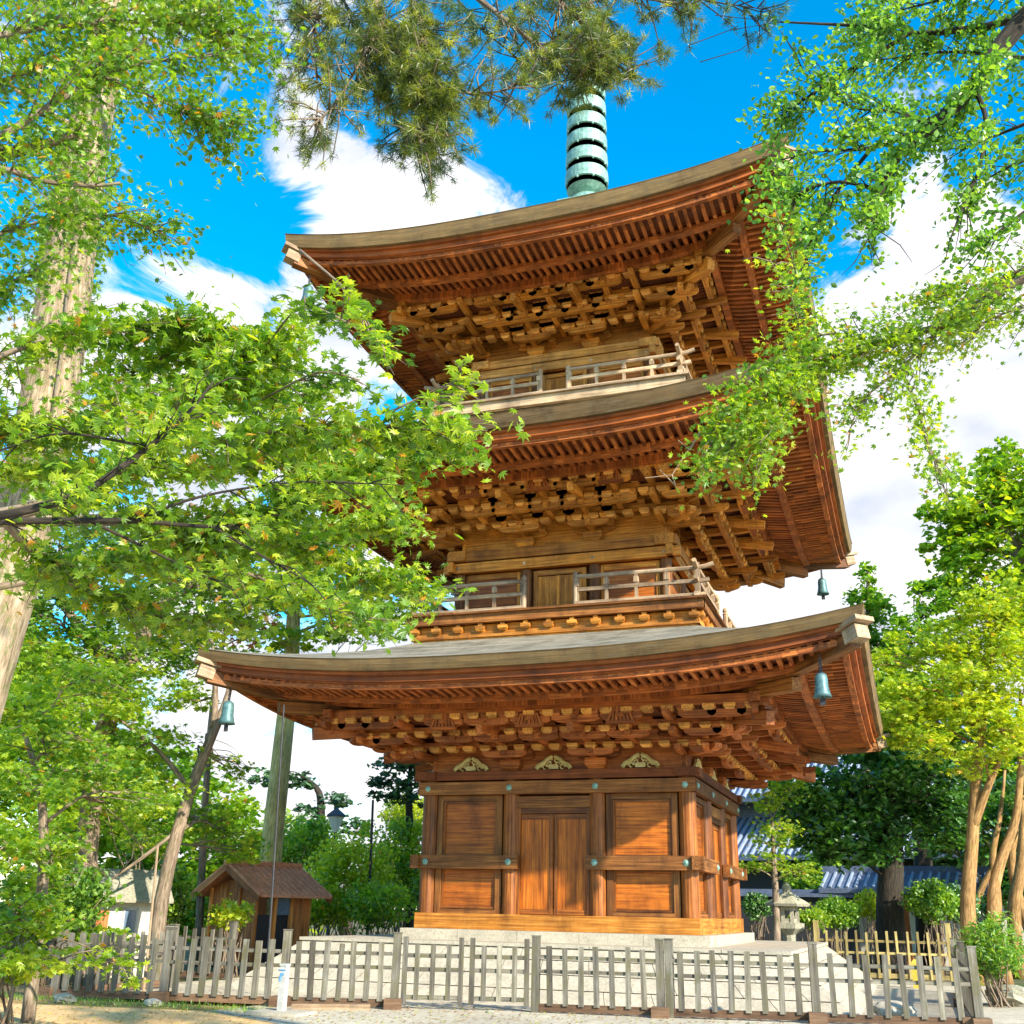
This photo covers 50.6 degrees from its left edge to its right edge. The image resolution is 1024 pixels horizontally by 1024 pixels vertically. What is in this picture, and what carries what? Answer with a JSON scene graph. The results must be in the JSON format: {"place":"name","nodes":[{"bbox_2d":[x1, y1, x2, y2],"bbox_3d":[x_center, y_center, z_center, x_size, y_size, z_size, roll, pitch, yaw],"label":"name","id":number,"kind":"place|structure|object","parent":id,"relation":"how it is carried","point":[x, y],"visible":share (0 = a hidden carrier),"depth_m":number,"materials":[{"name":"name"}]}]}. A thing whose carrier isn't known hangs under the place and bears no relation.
{"place":"outdoors","nodes":[
{"label":"outdoors","id":0,"kind":"place"},
{"bbox_2d":[0,991,271,1014],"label":"soil bank","id":1,"kind":"structure","parent":0,"point":[41,1002],"depth_m":18.09,"materials":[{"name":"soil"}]},
{"bbox_2d":[53,993,76,1003],"bbox_3d":[-7.574,8.220,18.310,0.412,0.181,0.332,-6,-21,18],"label":"garden rock","id":2,"kind":"object","parent":1,"relation":"on","point":[65,998],"visible":0.87,"depth_m":18.22,"materials":[{"name":"stone"}]},
{"bbox_2d":[143,998,162,1006],"bbox_3d":[-5.991,8.164,18.027,0.351,0.145,0.265,-6,-21,18],"label":"garden rock","id":3,"kind":"object","parent":1,"relation":"on","point":[153,1001],"visible":0.88,"depth_m":17.95,"materials":[{"name":"stone"}]},
{"bbox_2d":[0,1003,274,1023],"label":"sand path","id":4,"kind":"structure","parent":0,"point":[85,1012],"depth_m":16.27,"materials":[{"name":"sand"}]},
{"bbox_2d":[0,928,46,1023],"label":"hedge shrub","id":5,"kind":"object","parent":4,"relation":"on","point":[18,979],"visible":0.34,"depth_m":14.34,"materials":[{"name":"green plant"}]},
{"bbox_2d":[0,901,1023,1023],"bbox_3d":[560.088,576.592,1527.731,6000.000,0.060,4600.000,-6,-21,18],"label":"ground","id":6,"kind":"structure","parent":0,"point":[1019,982],"depth_m":28.57,"materials":[{"name":"soil"}]},
{"bbox_2d":[0,621,67,810],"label":"tree","id":7,"kind":"object","parent":6,"relation":"on","point":[50,640],"depth_m":53.24,"materials":[{"name":"green plant"}]},
{"bbox_2d":[0,856,126,985],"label":"hedge shrub","id":8,"kind":"object","parent":6,"relation":"on","point":[88,889],"visible":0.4,"depth_m":22.49,"materials":[{"name":"green plant"}]},
{"bbox_2d":[0,640,158,879],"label":"tree","id":9,"kind":"object","parent":6,"relation":"on","point":[109,843],"visible":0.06,"depth_m":49.67,"materials":[{"name":"green plant"}]},
{"bbox_2d":[0,657,182,1022],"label":"bushy maple","id":10,"kind":"object","parent":6,"relation":"on","point":[41,920],"visible":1,"depth_m":15.17,"materials":[{"name":"green plant"}]},
{"bbox_2d":[67,919,140,985],"bbox_3d":[-8.763,9.261,22.788,2.023,1.305,1.658,-17,-27,40],"label":"hedge shrub","id":11,"kind":"object","parent":6,"relation":"on","point":[97,929],"visible":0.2,"depth_m":22.70,"materials":[{"name":"green plant"}]},
{"bbox_2d":[50,924,176,1003],"bbox_3d":[-7.072,7.960,19.167,2.297,1.240,0.335,-3,-21,10],"label":"picket fence","id":12,"kind":"object","parent":6,"relation":"on","point":[100,992],"visible":0.68,"depth_m":19.13,"materials":[{"name":"wood"}]},
{"bbox_2d":[66,868,173,977],"bbox_3d":[-9.440,9.694,25.653,2.184,2.376,1.976,13,-23,-30],"label":"white hut","id":13,"kind":"object","parent":6,"relation":"on","point":[133,914],"visible":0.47,"depth_m":25.38,"materials":[{"name":"beige paint"}]},
{"bbox_2d":[96,910,109,929],"bbox_3d":[-9.527,9.855,24.741,0.468,1.440,0.021,13,-23,-30],"label":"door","id":14,"kind":"structure","parent":13,"relation":"in","point":[104,923],"depth_m":24.97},
{"bbox_2d":[121,907,138,934],"bbox_3d":[-8.911,9.558,25.254,0.338,0.648,0.031,13,-23,-30],"label":"window","id":15,"kind":"structure","parent":13,"relation":"in","point":[130,915],"depth_m":25.28,"materials":[{"name":"glass"}]},
{"bbox_2d":[0,0,254,721],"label":"tall tree","id":16,"kind":"object","parent":6,"relation":"on","point":[13,626],"visible":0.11,"depth_m":13.37,"materials":[{"name":"beige plant"}]},
{"bbox_2d":[12,44,133,459],"bbox_3d":[-5.793,-3.491,14.338,1.245,6.598,1.052,-6,-21,18],"label":"climbing ivy","id":17,"kind":"object","parent":16,"relation":"attached to","point":[96,284],"visible":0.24,"depth_m":14.23,"materials":[{"name":"green plant"}]},
{"bbox_2d":[0,617,278,979],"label":"leaning maple","id":18,"kind":"object","parent":6,"relation":"on","point":[181,824],"visible":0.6,"depth_m":24.59,"materials":[{"name":"green plant"}]},
{"bbox_2d":[36,711,260,941],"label":"tree","id":19,"kind":"object","parent":6,"relation":"on","point":[185,771],"visible":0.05,"depth_m":52.34,"materials":[{"name":"green plant"}]},
{"bbox_2d":[142,845,158,999],"bbox_3d":[-6.548,7.409,19.651,0.118,2.630,0.058,10,-22,-23],"label":"wooden stake","id":20,"kind":"object","parent":6,"relation":"on","point":[149,932],"visible":0.73,"depth_m":19.65,"materials":[{"name":"wood"}]},
{"bbox_2d":[120,831,182,869],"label":"hedge shrub","id":21,"kind":"object","parent":6,"relation":"on","point":[152,855],"visible":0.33,"depth_m":30.73,"materials":[{"name":"green plant"}]},
{"bbox_2d":[16,526,300,985],"bbox_3d":[-8.899,5.098,24.855,7.772,10.631,4.479,11,-22,-25],"label":"dark leaning tree","id":22,"kind":"object","parent":6,"relation":"on","point":[47,618],"visible":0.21,"depth_m":24.97,"materials":[{"name":"green plant"}]},
{"bbox_2d":[0,0,323,345],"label":"maple tree","id":23,"kind":"object","parent":6,"relation":"on","point":[133,48],"visible":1,"depth_m":8.79,"materials":[{"name":"green plant"}]},
{"bbox_2d":[157,863,201,926],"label":"hedge shrub","id":24,"kind":"object","parent":6,"relation":"on","point":[180,898],"visible":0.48,"depth_m":26.95,"materials":[{"name":"green plant"}]},
{"bbox_2d":[125,766,330,940],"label":"tree","id":25,"kind":"object","parent":6,"relation":"on","point":[236,804],"visible":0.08,"depth_m":55.60,"materials":[{"name":"green plant"}]},
{"bbox_2d":[206,893,255,977],"bbox_3d":[-6.910,10.243,26.260,1.358,1.935,1.075,-6,-21,18],"label":"hedge shrub","id":26,"kind":"object","parent":6,"relation":"on","point":[227,911],"visible":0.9,"depth_m":26.20,"materials":[{"name":"green plant"}]},
{"bbox_2d":[194,608,287,966],"bbox_3d":[-8.518,7.870,32.197,2.881,10.476,1.458,7,-21,-15],"label":"reddening maple","id":27,"kind":"object","parent":6,"relation":"on","point":[199,920],"visible":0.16,"depth_m":31.31,"materials":[{"name":"brown plant"}]},
{"bbox_2d":[190,859,332,972],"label":"wooden shed","id":28,"kind":"structure","parent":6,"relation":"on","point":[298,888],"depth_m":28.90,"materials":[{"name":"wood"}]},
{"bbox_2d":[277,898,289,914],"bbox_3d":[-6.082,10.452,28.825,0.030,0.492,0.444,-15,-26,37],"label":"window","id":29,"kind":"structure","parent":28,"relation":"in","point":[283,907],"depth_m":28.81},
{"bbox_2d":[0,249,530,671],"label":"japanese maple","id":30,"kind":"object","parent":6,"relation":"on","point":[243,369],"visible":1,"depth_m":7.59,"materials":[{"name":"green plant"}]},
{"bbox_2d":[256,805,345,899],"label":"hedge shrub","id":31,"kind":"object","parent":6,"relation":"on","point":[306,839],"visible":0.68,"depth_m":42.70,"materials":[{"name":"green plant"}]},
{"bbox_2d":[240,767,369,935],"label":"distant pine","id":32,"kind":"object","parent":6,"relation":"on","point":[338,800],"visible":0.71,"depth_m":49.43,"materials":[{"name":"green plant"}]},
{"bbox_2d":[210,538,412,914],"bbox_3d":[-5.811,6.505,32.743,7.455,13.530,6.829,-6,-21,18],"label":"pale trunk tree","id":33,"kind":"object","parent":6,"relation":"on","point":[291,644],"visible":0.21,"depth_m":33.20,"materials":[{"name":"green plant"}]},
{"bbox_2d":[310,869,351,935],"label":"hedge shrub","id":34,"kind":"object","parent":6,"relation":"on","point":[333,909],"visible":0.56,"depth_m":34.02,"materials":[{"name":"green plant"}]},
{"bbox_2d":[326,807,345,935],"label":"street lamp","id":35,"kind":"object","parent":6,"relation":"on","point":[336,816],"visible":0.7,"depth_m":41.71,"materials":[{"name":"metal"}]},
{"bbox_2d":[303,819,403,935],"bbox_3d":[-5.518,12.401,35.706,3.826,4.469,3.419,-6,-21,18],"label":"hedge shrub","id":36,"kind":"object","parent":6,"relation":"on","point":[341,857],"visible":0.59,"depth_m":35.30,"materials":[{"name":"green plant"}]},
{"bbox_2d":[366,800,373,934],"bbox_3d":[-4.559,11.790,34.782,0.194,4.952,0.114,3,-20,-6],"label":"metal pole","id":37,"kind":"object","parent":6,"relation":"on","point":[371,840],"visible":0.49,"depth_m":35.16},
{"bbox_2d":[334,878,418,934],"bbox_3d":[-4.284,12.652,33.531,2.772,2.545,2.295,-16,-26,39],"label":"hedge shrub","id":38,"kind":"object","parent":6,"relation":"on","point":[377,910],"visible":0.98,"depth_m":33.20,"materials":[{"name":"green plant"}]},
{"bbox_2d":[362,815,422,933],"bbox_3d":[-3.997,13.014,37.725,2.890,4.771,2.652,-13,-25,34],"label":"hedge shrub","id":39,"kind":"object","parent":6,"relation":"on","point":[410,846],"visible":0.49,"depth_m":37.51,"materials":[{"name":"green plant"}]},
{"bbox_2d":[365,757,432,927],"bbox_3d":[-3.967,11.898,37.956,2.618,7.075,2.073,7,-21,-15],"label":"blue pine","id":40,"kind":"object","parent":6,"relation":"on","point":[406,787],"visible":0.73,"depth_m":38.49,"materials":[{"name":"green plant"}]},
{"bbox_2d":[377,792,423,931],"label":"hedge shrub","id":41,"kind":"object","parent":6,"relation":"on","point":[394,811],"visible":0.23,"depth_m":41.96,"materials":[{"name":"green plant"}]},
{"bbox_2d":[410,873,419,914],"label":"hedge shrub","id":42,"kind":"object","parent":6,"relation":"on","point":[415,886],"visible":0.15,"depth_m":34.75,"materials":[{"name":"green plant"}]},
{"bbox_2d":[261,0,799,206],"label":"pine tree","id":43,"kind":"object","parent":6,"relation":"on","point":[413,78],"visible":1,"depth_m":10.99,"materials":[{"name":"green plant"}]},
{"bbox_2d":[224,927,877,1014],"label":"stone platform","id":44,"kind":"structure","parent":6,"relation":"on","point":[720,945],"depth_m":21.20,"materials":[{"name":"stone"}]},
{"bbox_2d":[193,2,889,934],"bbox_3d":[2.121,-3.781,30.371,14.052,28.920,14.052,-6,-21,18],"label":"pagoda","id":45,"kind":"object","parent":44,"relation":"on","point":[587,706],"visible":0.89,"depth_m":24.43,"materials":[{"name":"brown wood"}]},
{"bbox_2d":[218,688,234,731],"bbox_3d":[-6.097,4.212,23.289,0.370,1.001,0.364,-6,-21,18],"label":"wind bell","id":46,"kind":"object","parent":45,"relation":"hanging from","point":[226,719],"visible":1,"depth_m":23.16,"materials":[{"name":"teal metal"}]},
{"bbox_2d":[300,274,314,304],"bbox_3d":[-5.125,-5.553,27.282,0.370,1.001,0.364,-6,-21,18],"label":"wind bell","id":47,"kind":"object","parent":45,"relation":"hanging from","point":[307,288],"visible":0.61,"depth_m":27.17,"materials":[{"name":"teal metal"}]},
{"bbox_2d":[520,814,554,914],"bbox_3d":[0.554,7.589,23.394,0.737,2.060,0.140,-6,-21,18],"label":"door leaf","id":48,"kind":"structure","parent":45,"relation":"in","point":[537,834],"depth_m":23.34,"materials":[{"name":"wood"}]},
{"bbox_2d":[538,575,559,605],"bbox_3d":[0.892,2.029,25.785,0.539,1.018,0.130,-6,-21,18],"label":"door leaf","id":49,"kind":"structure","parent":45,"relation":"in","point":[548,586],"depth_m":25.79,"materials":[{"name":"wood"}]},
{"bbox_2d":[546,377,564,390],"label":"door leaf","id":50,"kind":"structure","parent":45,"relation":"in","point":[558,383],"depth_m":28.03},
{"bbox_2d":[554,814,586,915],"bbox_3d":[1.265,7.516,23.157,0.737,2.060,0.140,-6,-21,18],"label":"door leaf","id":51,"kind":"structure","parent":45,"relation":"in","point":[570,830],"depth_m":23.12,"materials":[{"name":"wood"}]},
{"bbox_2d":[560,573,581,604],"bbox_3d":[1.413,1.976,25.611,0.539,1.018,0.130,-6,-21,18],"label":"door leaf","id":52,"kind":"structure","parent":45,"relation":"in","point":[566,581],"depth_m":25.64,"materials":[{"name":"wood"}]},
{"bbox_2d":[565,374,582,387],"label":"door leaf","id":53,"kind":"structure","parent":45,"relation":"in","point":[579,382],"depth_m":27.84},
{"bbox_2d":[712,824,716,917],"bbox_3d":[4.529,8.108,24.576,0.030,2.060,0.737,-6,-21,18],"label":"door leaf","id":54,"kind":"structure","parent":45,"relation":"in","point":[712,824],"depth_m":24.78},
{"bbox_2d":[713,824,721,917],"bbox_3d":[4.724,8.364,25.259,0.140,2.060,0.737,-6,-21,18],"label":"door leaf","id":55,"kind":"structure","parent":45,"relation":"in","point":[715,828],"depth_m":25.25,"materials":[{"name":"wood"}]},
{"bbox_2d":[813,654,831,705],"bbox_3d":[5.538,2.997,19.424,0.333,0.935,0.328,-6,-21,18],"label":"wind bell","id":56,"kind":"object","parent":45,"relation":"hanging from","point":[822,693],"visible":1,"depth_m":19.31,"materials":[{"name":"teal metal"}]},
{"bbox_2d":[817,570,828,599],"bbox_3d":[9.222,2.121,32.243,0.370,1.001,0.364,-6,-21,18],"label":"wind bell","id":57,"kind":"object","parent":45,"relation":"hanging from","point":[822,592],"visible":0.98,"depth_m":32.12,"materials":[{"name":"teal metal"}]},
{"bbox_2d":[741,892,771,940],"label":"shrub","id":58,"kind":"object","parent":6,"relation":"on","point":[755,907],"visible":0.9,"depth_m":32.95,"materials":[{"name":"green plant"}]},
{"bbox_2d":[739,778,825,940],"bbox_3d":[7.465,10.185,30.480,2.507,5.570,1.849,3,-20,-5],"label":"young maple","id":59,"kind":"object","parent":6,"relation":"on","point":[772,855],"visible":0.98,"depth_m":30.70,"materials":[{"name":"green plant"}]},
{"bbox_2d":[740,889,861,963],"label":"garden wall","id":60,"kind":"structure","parent":6,"relation":"on","point":[812,896],"depth_m":38.84,"materials":[{"name":"stone"}]},
{"bbox_2d":[787,902,832,941],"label":"shrub","id":61,"kind":"object","parent":6,"relation":"on","point":[809,916],"visible":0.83,"depth_m":31.51,"materials":[{"name":"green plant"}]},
{"bbox_2d":[783,851,859,898],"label":"tree","id":62,"kind":"object","parent":6,"relation":"on","point":[800,885],"visible":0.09,"depth_m":54.63,"materials":[{"name":"green plant"}]},
{"bbox_2d":[646,197,1023,517],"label":"maple tree","id":63,"kind":"object","parent":6,"relation":"on","point":[972,309],"visible":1,"depth_m":8.16,"materials":[{"name":"green plant"}]},
{"bbox_2d":[814,893,861,959],"bbox_3d":[9.710,12.596,32.322,1.506,2.364,1.279,-6,-21,18],"label":"shrub","id":64,"kind":"object","parent":6,"relation":"on","point":[840,910],"visible":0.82,"depth_m":32.24,"materials":[{"name":"green plant"}]},
{"bbox_2d":[690,0,1023,353],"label":"elm tree","id":65,"kind":"object","parent":6,"relation":"on","point":[872,214],"visible":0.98,"depth_m":9.06,"materials":[{"name":"green plant"}]},
{"bbox_2d":[853,888,875,972],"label":"shrub","id":66,"kind":"object","parent":6,"relation":"on","point":[866,902],"visible":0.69,"depth_m":33.91,"materials":[{"name":"green plant"}]},
{"bbox_2d":[730,688,1016,952],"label":"temple hall","id":67,"kind":"structure","parent":6,"relation":"on","point":[760,879],"depth_m":59.37,"materials":[{"name":"tile"}]},
{"bbox_2d":[754,709,994,979],"bbox_3d":[11.171,10.072,33.636,7.219,8.152,4.423,5,-21,-10],"label":"camphor tree","id":68,"kind":"object","parent":6,"relation":"on","point":[909,805],"visible":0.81,"depth_m":32.92,"materials":[{"name":"green plant"}]},
{"bbox_2d":[841,561,925,865],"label":"cypress tree","id":69,"kind":"object","parent":6,"relation":"on","point":[877,604],"visible":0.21,"depth_m":50.48,"materials":[{"name":"green plant"}]},
{"bbox_2d":[818,866,988,965],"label":"garden wall","id":70,"kind":"structure","parent":6,"relation":"on","point":[852,880],"depth_m":38.23,"materials":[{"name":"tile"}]},
{"bbox_2d":[904,900,913,964],"bbox_3d":[13.576,14.787,38.117,0.850,2.150,0.060,-10,-23,28],"label":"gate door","id":71,"kind":"structure","parent":70,"relation":"in","point":[906,915],"depth_m":37.97,"materials":[{"name":"wood"}]},
{"bbox_2d":[911,959,918,988],"bbox_3d":[10.053,11.498,26.979,0.180,0.680,0.180,-6,-21,18],"label":"marker post","id":72,"kind":"object","parent":6,"relation":"on","point":[914,974],"visible":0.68,"depth_m":26.91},
{"bbox_2d":[897,877,959,980],"bbox_3d":[12.245,12.114,31.595,1.975,2.870,1.587,12,-23,-28],"label":"shrub","id":73,"kind":"object","parent":6,"relation":"on","point":[933,902],"visible":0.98,"depth_m":31.55,"materials":[{"name":"green plant"}]},
{"bbox_2d":[869,576,1023,965],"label":"evergreen oak","id":74,"kind":"object","parent":6,"relation":"on","point":[923,588],"visible":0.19,"depth_m":41.59,"materials":[{"name":"green plant"}]},
{"bbox_2d":[871,564,1023,985],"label":"yellow maple","id":75,"kind":"object","parent":6,"relation":"on","point":[993,706],"visible":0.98,"depth_m":30.45,"materials":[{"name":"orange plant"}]},
{"bbox_2d":[942,880,984,942],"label":"shrub","id":76,"kind":"object","parent":6,"relation":"on","point":[956,917],"visible":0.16,"depth_m":32.17,"materials":[{"name":"green plant"}]},
{"bbox_2d":[912,435,1023,674],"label":"zelkova tree","id":77,"kind":"object","parent":6,"relation":"on","point":[988,522],"visible":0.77,"depth_m":43.97,"materials":[{"name":"green plant"}]},
{"bbox_2d":[920,770,1023,979],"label":"tangled tree","id":78,"kind":"object","parent":6,"relation":"on","point":[1000,809],"visible":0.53,"depth_m":35.37,"materials":[{"name":"orange plant"}]},
{"bbox_2d":[953,910,1023,1007],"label":"shrub","id":79,"kind":"object","parent":6,"relation":"on","point":[989,964],"visible":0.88,"depth_m":21.70,"materials":[{"name":"green plant"}]},
{"bbox_2d":[979,841,1023,919],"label":"tree","id":80,"kind":"object","parent":6,"relation":"on","point":[1005,877],"visible":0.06,"depth_m":50.06,"materials":[{"name":"green plant"}]},
{"bbox_2d":[0,0,1023,909],"label":"sky","id":81,"kind":"structure","parent":0,"point":[690,121],"materials":[{"name":"blue"}]},
{"bbox_2d":[118,977,1023,1023],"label":"pavement","id":82,"kind":"structure","parent":0,"point":[1005,1015],"depth_m":17.91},
{"bbox_2d":[38,924,179,998],"bbox_3d":[-7.623,8.550,20.776,0.265,1.224,3.322,-7,-22,22],"label":"picket fence","id":83,"kind":"object","parent":82,"relation":"on","point":[45,991],"visible":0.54,"depth_m":20.80,"materials":[{"name":"wood"}]},
{"bbox_2d":[44,921,238,979],"bbox_3d":[-9.232,10.512,26.261,6.651,1.272,0.168,-10,-23,28],"label":"picket fence","id":84,"kind":"object","parent":82,"relation":"on","point":[233,927],"visible":0.2,"depth_m":24.95,"materials":[{"name":"wood"}]},
{"bbox_2d":[159,928,290,1006],"bbox_3d":[-4.963,7.865,18.748,2.430,1.213,0.267,-4,-21,13],"label":"picket fence","id":85,"kind":"object","parent":82,"relation":"on","point":[168,961],"visible":0.91,"depth_m":18.76,"materials":[{"name":"wood"}]},
{"bbox_2d":[264,705,284,991],"bbox_3d":[-4.708,6.603,21.552,0.187,5.528,0.047,6,-21,-12],"label":"metal pole","id":86,"kind":"object","parent":82,"relation":"on","point":[270,917],"visible":0.7,"depth_m":21.54,"materials":[{"name":"metal"}]},
{"bbox_2d":[243,963,316,1017],"bbox_3d":[-3.605,7.513,17.049,0.900,0.750,0.700,-6,-21,18],"label":"water tap","id":87,"kind":"object","parent":82,"relation":"on","point":[281,1010],"visible":1,"depth_m":17.03,"materials":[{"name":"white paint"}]},
{"bbox_2d":[291,1003,369,1010],"bbox_3d":[-2.989,8.175,17.900,1.278,0.100,0.160,5,-21,-10],"label":"timber sleeper","id":88,"kind":"object","parent":82,"relation":"on","point":[329,1007],"visible":0.86,"depth_m":17.84,"materials":[{"name":"wood"}]},
{"bbox_2d":[281,929,402,1009],"bbox_3d":[-2.915,7.812,18.525,2.111,1.238,0.333,1,-20,1],"label":"picket fence","id":89,"kind":"object","parent":82,"relation":"on","point":[393,1002],"visible":0.93,"depth_m":18.52,"materials":[{"name":"wood"}]},
{"bbox_2d":[401,936,463,1004],"bbox_3d":[-1.359,7.852,18.577,1.049,1.060,0.089,1,-20,0],"label":"gate leaf","id":90,"kind":"object","parent":89,"relation":"attached to","point":[417,955],"visible":0.99,"depth_m":18.55,"materials":[{"name":"wood"}]},
{"bbox_2d":[0,984,843,1023],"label":"fallen leaves","id":91,"kind":"object","parent":82,"relation":"on","point":[323,1015],"visible":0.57,"depth_m":17.10,"materials":[{"name":"brown plant"}]},
{"bbox_2d":[531,935,669,1018],"bbox_3d":[1.450,7.779,18.165,2.321,1.226,0.322,-3,-21,12],"label":"picket fence","id":92,"kind":"object","parent":82,"relation":"on","point":[660,1010],"visible":0.94,"depth_m":18.15,"materials":[{"name":"wood"}]},
{"bbox_2d":[468,938,529,1006],"bbox_3d":[-0.219,7.857,18.527,1.023,1.060,0.089,-1,-20,5],"label":"gate leaf","id":93,"kind":"object","parent":92,"relation":"attached to","point":[514,971],"visible":1,"depth_m":18.50,"materials":[{"name":"wood"}]},
{"bbox_2d":[663,938,674,1017],"bbox_3d":[2.616,7.743,18.011,0.150,1.230,0.150,-6,-21,18],"label":"fence post","id":94,"kind":"object","parent":82,"relation":"on","point":[669,978],"visible":0.89,"depth_m":17.97,"materials":[{"name":"wood"}]},
{"bbox_2d":[672,942,827,1023],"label":"picket fence","id":95,"kind":"object","parent":82,"relation":"on","point":[816,1016],"visible":0.99,"depth_m":17.70,"materials":[{"name":"wood"}]},
{"bbox_2d":[765,881,809,940],"bbox_3d":[7.738,11.659,30.279,1.254,2.568,1.086,-6,-21,18],"label":"stone lantern","id":96,"kind":"object","parent":82,"relation":"on","point":[792,927],"visible":0.7,"depth_m":30.16,"materials":[{"name":"stone"}]},
{"bbox_2d":[813,921,953,981],"bbox_3d":[9.940,11.806,29.062,3.536,1.540,0.171,-6,-21,18],"label":"picket fence","id":97,"kind":"object","parent":82,"relation":"on","point":[879,974],"visible":0.71,"depth_m":28.89,"materials":[{"name":"yellow wood"}]},
{"bbox_2d":[873,1000,917,1016],"bbox_3d":[6.503,8.530,18.522,0.805,0.338,0.633,-6,-21,18],"label":"garden rock","id":98,"kind":"object","parent":82,"relation":"on","point":[896,1008],"visible":0.38,"depth_m":18.42,"materials":[{"name":"stone"}]},
{"bbox_2d":[807,941,992,1023],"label":"picket fence","id":99,"kind":"object","parent":82,"relation":"on","point":[973,983],"visible":0.98,"depth_m":17.33,"materials":[{"name":"wood"}]},
{"bbox_2d":[950,938,964,1007],"bbox_3d":[9.596,9.911,23.474,0.264,1.218,4.909,-6,-21,19],"label":"picket fence","id":100,"kind":"object","parent":82,"relation":"on","point":[952,944],"visible":0.28,"depth_m":23.85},
{"bbox_2d":[956,941,974,1023],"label":"picket fence","id":101,"kind":"object","parent":82,"relation":"on","point":[964,977],"visible":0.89,"depth_m":18.87,"materials":[{"name":"wood"}]},
{"bbox_2d":[984,984,1023,1006],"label":"garden rock","id":102,"kind":"object","parent":82,"relation":"on","point":[1015,995],"visible":0.48,"depth_m":21.67,"materials":[{"name":"stone"}]},
{"bbox_2d":[904,827,1007,869],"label":"tree","id":103,"kind":"object","parent":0,"point":[938,863],"visible":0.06,"depth_m":52.67,"materials":[{"name":"green plant"}]},
{"bbox_2d":[1002,906,1023,944],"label":"plaster wall","id":104,"kind":"structure","parent":0,"point":[1005,916],"depth_m":37.59,"materials":[{"name":"paint"}]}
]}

